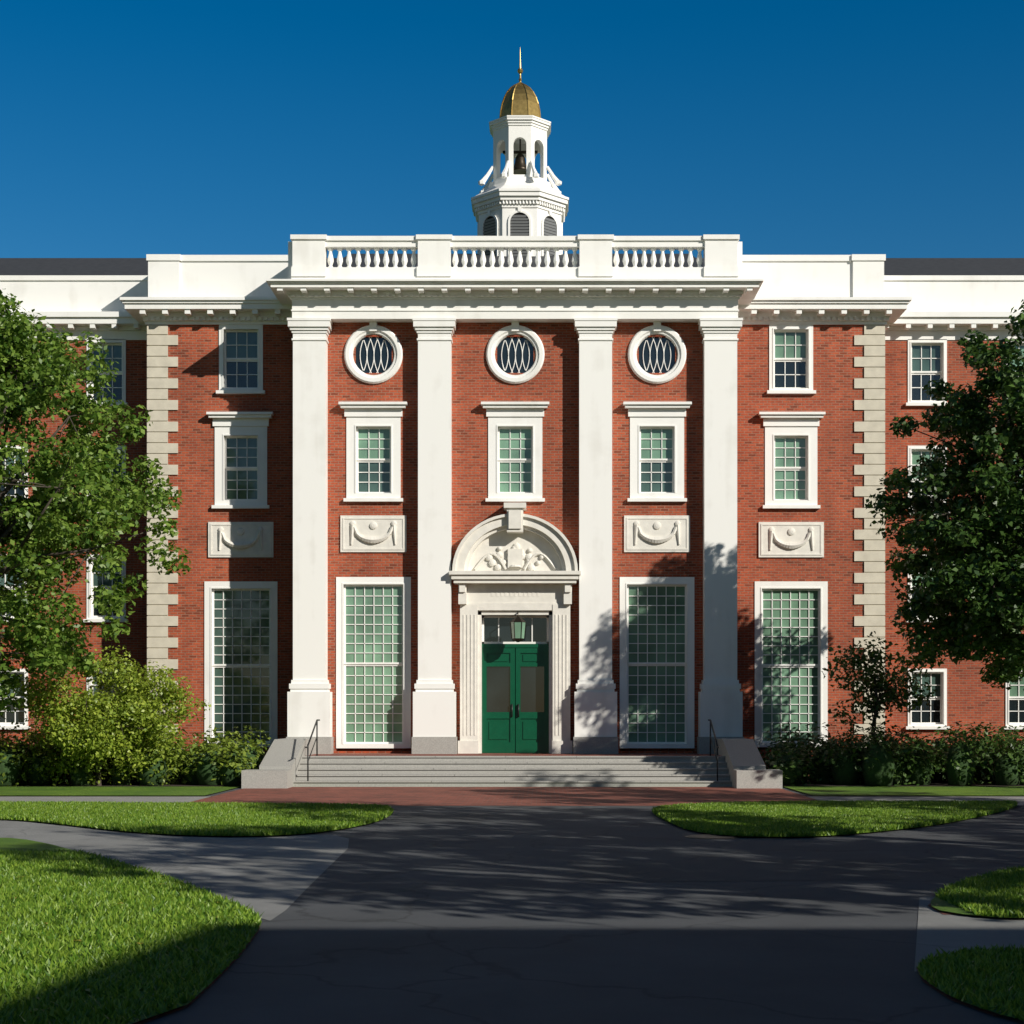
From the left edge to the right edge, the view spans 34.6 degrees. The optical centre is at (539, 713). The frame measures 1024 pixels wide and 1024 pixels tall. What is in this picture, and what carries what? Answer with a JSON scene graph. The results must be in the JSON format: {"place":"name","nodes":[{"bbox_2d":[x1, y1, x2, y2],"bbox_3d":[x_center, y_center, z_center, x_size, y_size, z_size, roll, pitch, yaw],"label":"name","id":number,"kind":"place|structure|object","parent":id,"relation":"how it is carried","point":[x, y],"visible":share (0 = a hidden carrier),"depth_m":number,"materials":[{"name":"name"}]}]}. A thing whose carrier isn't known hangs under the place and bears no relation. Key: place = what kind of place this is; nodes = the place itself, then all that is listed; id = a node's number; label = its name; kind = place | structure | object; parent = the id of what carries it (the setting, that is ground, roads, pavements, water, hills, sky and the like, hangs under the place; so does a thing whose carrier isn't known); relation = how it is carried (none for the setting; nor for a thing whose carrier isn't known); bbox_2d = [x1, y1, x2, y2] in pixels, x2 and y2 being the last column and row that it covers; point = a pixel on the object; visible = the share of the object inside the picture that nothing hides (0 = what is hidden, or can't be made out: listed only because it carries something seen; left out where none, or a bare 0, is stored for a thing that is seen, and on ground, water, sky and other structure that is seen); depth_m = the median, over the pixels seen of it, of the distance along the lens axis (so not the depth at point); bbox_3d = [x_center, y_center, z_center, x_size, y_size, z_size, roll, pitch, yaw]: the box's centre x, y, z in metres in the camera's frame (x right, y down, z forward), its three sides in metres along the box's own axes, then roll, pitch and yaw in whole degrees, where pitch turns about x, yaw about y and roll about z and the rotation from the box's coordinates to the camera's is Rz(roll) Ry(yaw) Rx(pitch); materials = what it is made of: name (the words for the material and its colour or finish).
{"place":"outdoors","nodes":[
{"label":"outdoors","id":0,"kind":"place"},
{"bbox_2d":[0,289,190,719],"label":"elm tree","id":1,"kind":"object","parent":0,"point":[61,531],"depth_m":37.33,"materials":[{"name":"green plant"}]},
{"bbox_2d":[0,838,263,1023],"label":"lawn","id":2,"kind":"structure","parent":0,"point":[12,844],"depth_m":12.36,"materials":[{"name":"green plant"}]},
{"bbox_2d":[0,875,222,1011],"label":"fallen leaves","id":3,"kind":"object","parent":2,"relation":"on","point":[76,940],"visible":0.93,"depth_m":12.53,"materials":[{"name":"brown plant"}]},
{"bbox_2d":[8,819,372,835],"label":"island lawn","id":4,"kind":"structure","parent":0,"point":[207,835],"depth_m":24.35,"materials":[{"name":"green plant"}]},
{"bbox_2d":[0,800,393,835],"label":"grass blades","id":5,"kind":"object","parent":4,"relation":"on","point":[225,819],"visible":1,"depth_m":27.65,"materials":[{"name":"green plant"}]},
{"bbox_2d":[192,787,817,805],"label":"brick plaza","id":6,"kind":"structure","parent":0,"point":[524,796],"depth_m":36.11,"materials":[{"name":"red brick"}]},
{"bbox_2d":[0,323,1023,775],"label":"brick walls","id":7,"kind":"structure","parent":0,"point":[554,383],"depth_m":46.50,"materials":[{"name":"red brick"}]},
{"bbox_2d":[208,503,823,753],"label":"building limestone carving","id":8,"kind":"object","parent":7,"relation":"attached to","point":[514,560],"visible":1,"depth_m":44.83},
{"bbox_2d":[510,612,525,641],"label":"entrance lantern","id":9,"kind":"object","parent":8,"relation":"hanging from","point":[517,629],"depth_m":44.42,"materials":[{"name":"green glass"}]},
{"bbox_2d":[147,325,884,741],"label":"quoins","id":10,"kind":"object","parent":7,"relation":"attached to","point":[161,447],"visible":0.66,"depth_m":46.46,"materials":[{"name":"beige stone"}]},
{"bbox_2d":[0,254,1023,274],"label":"slate roof","id":11,"kind":"structure","parent":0,"point":[139,266],"depth_m":53.79,"materials":[{"name":"grey stone"}]},
{"bbox_2d":[0,0,1023,257],"label":"sky","id":12,"kind":"structure","parent":0,"point":[129,128],"materials":[{"name":"blue"}]},
{"bbox_2d":[8,786,1023,786],"bbox_3d":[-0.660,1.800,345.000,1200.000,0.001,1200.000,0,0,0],"label":"lawn base","id":13,"kind":"object","parent":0,"point":[782,786],"depth_m":40.79,"materials":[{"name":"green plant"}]},
{"bbox_2d":[0,796,210,802],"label":"walkway","id":14,"kind":"structure","parent":13,"relation":"on","point":[154,799],"depth_m":34.85,"materials":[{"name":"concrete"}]},
{"bbox_2d":[0,787,236,794],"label":"lawn strip","id":15,"kind":"object","parent":13,"relation":"on","point":[107,790],"visible":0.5,"depth_m":38.02,"materials":[{"name":"green plant"}]},
{"bbox_2d":[16,781,240,785],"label":"soil bed","id":16,"kind":"object","parent":13,"relation":"on","point":[69,782],"visible":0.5,"depth_m":40.55,"materials":[{"name":"brown soil"}]},
{"bbox_2d":[13,645,210,786],"bbox_3d":[-10.437,0.043,40.575,4.761,3.527,4.292,0,0,0],"label":"bush","id":17,"kind":"object","parent":16,"relation":"on","point":[133,697],"depth_m":39.89,"materials":[{"name":"green plant"}]},
{"bbox_2d":[0,722,270,786],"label":"shrubs","id":18,"kind":"object","parent":13,"relation":"on","point":[226,744],"depth_m":40.44,"materials":[{"name":"green plant"}]},
{"bbox_2d":[0,820,348,920],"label":"walkway","id":19,"kind":"structure","parent":13,"relation":"on","point":[271,878],"depth_m":20.82,"materials":[{"name":"concrete"}]},
{"bbox_2d":[241,737,781,788],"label":"granite steps","id":20,"kind":"structure","parent":13,"relation":"on","point":[741,764],"depth_m":41.29,"materials":[{"name":"grey stone"}]},
{"bbox_2d":[305,704,719,780],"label":"steps handrails","id":21,"kind":"object","parent":20,"relation":"on","point":[316,739],"visible":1,"depth_m":41.50,"materials":[{"name":"black metal"}]},
{"bbox_2d":[0,787,1023,1023],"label":"asphalt paths","id":22,"kind":"structure","parent":13,"relation":"on","point":[505,915],"depth_m":13.58,"materials":[{"name":"grey asphalt"}]},
{"bbox_2d":[383,812,491,823],"bbox_3d":[-1.710,1.792,28.400,1.700,0.001,3.200,0,0,0],"label":"asphalt patch","id":23,"kind":"object","parent":22,"relation":"on","point":[448,818],"visible":1,"depth_m":28.20,"materials":[{"name":"grey asphalt"}]},
{"bbox_2d":[685,834,741,838],"bbox_3d":[2.540,1.789,24.000,0.840,0.014,0.840,0,0,0],"label":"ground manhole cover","id":24,"kind":"object","parent":22,"relation":"on","point":[709,836],"visible":0.9,"depth_m":23.92,"materials":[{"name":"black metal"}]},
{"bbox_2d":[0,115,1023,747],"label":"building trim","id":25,"kind":"structure","parent":13,"relation":"on","point":[310,297],"depth_m":44.88,"materials":[{"name":"white paint"}]},
{"bbox_2d":[0,332,1023,740],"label":"window glass","id":26,"kind":"object","parent":25,"relation":"attached to","point":[246,690],"visible":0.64,"depth_m":46.66,"materials":[{"name":"grey glass"}]},
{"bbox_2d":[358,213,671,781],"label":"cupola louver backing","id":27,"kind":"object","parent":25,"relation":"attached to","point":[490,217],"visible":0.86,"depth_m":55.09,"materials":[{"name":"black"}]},
{"bbox_2d":[482,644,548,752],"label":"entrance doors","id":28,"kind":"structure","parent":25,"relation":"attached to","point":[498,732],"depth_m":45.16,"materials":[{"name":"green wood"}]},
{"bbox_2d":[483,215,556,255],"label":"louvers","id":29,"kind":"object","parent":25,"relation":"on","point":[494,229],"visible":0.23,"depth_m":55.33,"materials":[{"name":"grey wood"}]},
{"bbox_2d":[499,52,540,117],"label":"gilded dome","id":30,"kind":"structure","parent":25,"relation":"on","point":[519,98],"depth_m":56.01,"materials":[{"name":"gold metal"}]},
{"bbox_2d":[503,139,537,173],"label":"bell","id":31,"kind":"object","parent":25,"relation":"attached to","point":[519,166],"visible":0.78,"depth_m":56.38,"materials":[{"name":"brown metal"}]},
{"bbox_2d":[346,332,1023,741],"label":"window blinds","id":32,"kind":"object","parent":25,"relation":"attached to","point":[790,452],"visible":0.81,"depth_m":45.16,"materials":[{"name":"fabric"}]},
{"bbox_2d":[309,754,720,755],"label":"stair step","id":33,"kind":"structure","parent":13,"relation":"on","point":[514,755],"depth_m":42.86,"materials":[{"name":"grey stone"}]},
{"bbox_2d":[758,715,1023,786],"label":"shrubs","id":34,"kind":"object","parent":13,"relation":"on","point":[1008,744],"depth_m":40.58,"materials":[{"name":"green plant"}]},
{"bbox_2d":[782,781,1023,785],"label":"soil bed","id":35,"kind":"object","parent":13,"relation":"on","point":[946,784],"visible":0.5,"depth_m":40.55,"materials":[{"name":"brown soil"}]},
{"bbox_2d":[821,631,937,741],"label":"small tree","id":36,"kind":"object","parent":35,"relation":"on","point":[884,681],"depth_m":42.86,"materials":[{"name":"green plant"}]},
{"bbox_2d":[787,787,1023,794],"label":"lawn strip","id":37,"kind":"object","parent":13,"relation":"on","point":[914,790],"visible":1,"depth_m":38.02,"materials":[{"name":"green plant"}]},
{"bbox_2d":[807,796,1023,804],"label":"walkway","id":38,"kind":"structure","parent":13,"relation":"on","point":[1020,800],"depth_m":34.85,"materials":[{"name":"concrete"}]},
{"bbox_2d":[914,897,1023,971],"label":"walkway","id":39,"kind":"structure","parent":13,"relation":"on","point":[944,932],"depth_m":13.55,"materials":[{"name":"concrete"}]},
{"bbox_2d":[928,903,958,913],"bbox_3d":[4.104,1.788,16.105,0.401,0.001,3.033,0,0,20],"label":"lawn edge","id":40,"kind":"object","parent":39,"relation":"on","point":[940,911],"visible":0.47,"depth_m":14.89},
{"bbox_2d":[651,799,1017,836],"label":"grass blades","id":41,"kind":"object","parent":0,"point":[786,818],"visible":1,"depth_m":27.81,"materials":[{"name":"green plant"}]},
{"bbox_2d":[865,299,1023,689],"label":"maple tree","id":42,"kind":"object","parent":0,"point":[971,422],"depth_m":37.84,"materials":[{"name":"green plant"}]},
{"bbox_2d":[915,943,1023,1020],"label":"lawn","id":43,"kind":"structure","parent":0,"point":[994,1010],"depth_m":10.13,"materials":[{"name":"green plant"}]},
{"bbox_2d":[931,865,1023,917],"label":"ground grass","id":44,"kind":"structure","parent":0,"point":[999,893],"depth_m":15.82,"materials":[{"name":"green plant"}]},
{"bbox_2d":[931,897,1023,917],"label":"lawn","id":45,"kind":"structure","parent":0,"point":[939,904],"depth_m":15.04,"materials":[{"name":"green plant"}]}
]}

